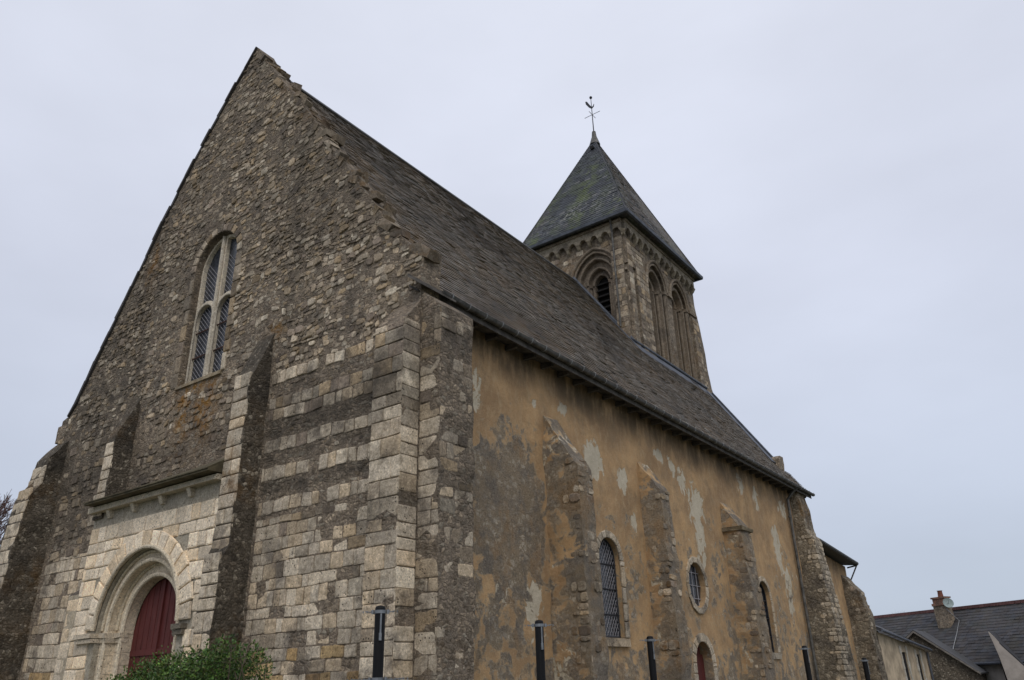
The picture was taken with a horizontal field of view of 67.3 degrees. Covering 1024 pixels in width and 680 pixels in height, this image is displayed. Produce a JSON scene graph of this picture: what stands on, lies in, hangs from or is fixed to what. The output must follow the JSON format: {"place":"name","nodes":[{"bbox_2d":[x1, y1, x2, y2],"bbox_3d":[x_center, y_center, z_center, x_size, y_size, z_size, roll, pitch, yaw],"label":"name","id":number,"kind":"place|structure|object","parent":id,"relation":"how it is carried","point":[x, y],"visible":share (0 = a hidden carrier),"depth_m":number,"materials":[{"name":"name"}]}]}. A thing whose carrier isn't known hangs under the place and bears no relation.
{"place":"outdoors","nodes":[
{"label":"outdoors","id":0,"kind":"place"},
{"bbox_2d":[0,0,1023,615],"label":"sky","id":1,"kind":"structure","parent":0,"point":[842,181],"materials":[{"name":"grey"}]},
{"bbox_3d":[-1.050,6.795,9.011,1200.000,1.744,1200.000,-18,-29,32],"label":"ground","id":2,"kind":"structure","parent":0,"visible":0},
{"bbox_2d":[0,489,13,543],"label":"bare tree","id":3,"kind":"object","parent":2,"relation":"on","point":[4,507],"visible":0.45,"depth_m":35.26,"materials":[{"name":"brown plant"}]},
{"bbox_2d":[106,631,275,679],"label":"evergreen shrub","id":4,"kind":"object","parent":2,"relation":"on","point":[189,664],"visible":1,"depth_m":9.40,"materials":[{"name":"green plant"}]},
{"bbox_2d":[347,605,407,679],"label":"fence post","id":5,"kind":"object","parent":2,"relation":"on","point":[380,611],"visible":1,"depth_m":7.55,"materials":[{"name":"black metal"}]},
{"bbox_2d":[0,47,887,679],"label":"church","id":6,"kind":"structure","parent":2,"relation":"on","point":[344,375],"depth_m":15.55,"materials":[{"name":"stone"}]},
{"bbox_2d":[127,578,175,679],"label":"door","id":7,"kind":"structure","parent":6,"relation":"in","point":[152,630],"depth_m":14.29,"materials":[{"name":"paint"}]},
{"bbox_2d":[171,223,241,390],"bbox_3d":[-6.415,-0.787,16.752,2.069,3.784,0.437,-18,-29,32],"label":"gable window","id":8,"kind":"structure","parent":6,"relation":"in","point":[210,342],"depth_m":16.75,"materials":[{"name":"stone"}]},
{"bbox_2d":[597,530,630,646],"bbox_3d":[1.936,5.119,15.889,0.355,2.298,1.265,-18,-29,32],"label":"window","id":9,"kind":"structure","parent":6,"relation":"in","point":[609,590],"depth_m":16.01,"materials":[{"name":"glass"}]},
{"bbox_2d":[686,556,708,613],"bbox_3d":[4.580,6.146,19.265,0.193,1.368,1.300,-18,-29,32],"label":"round window","id":10,"kind":"structure","parent":6,"relation":"in","point":[693,588],"depth_m":19.35,"materials":[{"name":"stone"}]},
{"bbox_2d":[692,633,718,679],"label":"side doorway","id":11,"kind":"structure","parent":6,"relation":"in","point":[698,667],"depth_m":18.66,"materials":[{"name":"stone"}]},
{"bbox_2d":[759,576,781,658],"bbox_3d":[7.409,8.172,22.657,0.350,2.310,1.319,-18,-29,32],"label":"window","id":12,"kind":"structure","parent":6,"relation":"in","point":[778,655],"depth_m":22.93,"materials":[{"name":"stone"}]},
{"bbox_2d":[525,620,553,679],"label":"fence post","id":13,"kind":"object","parent":2,"relation":"on","point":[539,625],"visible":1,"depth_m":8.99,"materials":[{"name":"black metal"}]},
{"bbox_2d":[640,636,659,679],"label":"fence post","id":14,"kind":"object","parent":2,"relation":"on","point":[650,640],"visible":1,"depth_m":11.54,"materials":[{"name":"black metal"}]},
{"bbox_2d":[798,646,811,679],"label":"fence post","id":15,"kind":"object","parent":2,"relation":"on","point":[804,649],"visible":1,"depth_m":15.52,"materials":[{"name":"black metal"}]},
{"bbox_2d":[860,658,870,679],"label":"fence post","id":16,"kind":"object","parent":2,"relation":"on","point":[866,667],"visible":1,"depth_m":16.50,"materials":[{"name":"black metal"}]},
{"bbox_2d":[876,625,933,679],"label":"annex","id":17,"kind":"object","parent":2,"relation":"on","point":[903,660],"visible":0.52,"depth_m":32.47,"materials":[{"name":"paint"}]},
{"bbox_2d":[902,652,909,679],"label":"window","id":18,"kind":"structure","parent":17,"relation":"in","point":[904,658],"depth_m":32.68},
{"bbox_2d":[917,655,923,679],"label":"window","id":19,"kind":"structure","parent":17,"relation":"in","point":[922,678],"depth_m":34.72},
{"bbox_2d":[902,630,988,679],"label":"stone barn","id":20,"kind":"structure","parent":2,"relation":"on","point":[947,662],"depth_m":37.10,"materials":[{"name":"stone"}]},
{"bbox_2d":[874,590,1023,679],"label":"slate house","id":21,"kind":"structure","parent":2,"relation":"on","point":[963,630],"depth_m":40.67,"materials":[{"name":"stone"}]},
{"bbox_2d":[988,631,1023,679],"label":"rendered gable outhouse","id":22,"kind":"structure","parent":2,"relation":"on","point":[1012,663],"depth_m":36.01,"materials":[{"name":"paint"}]}
]}

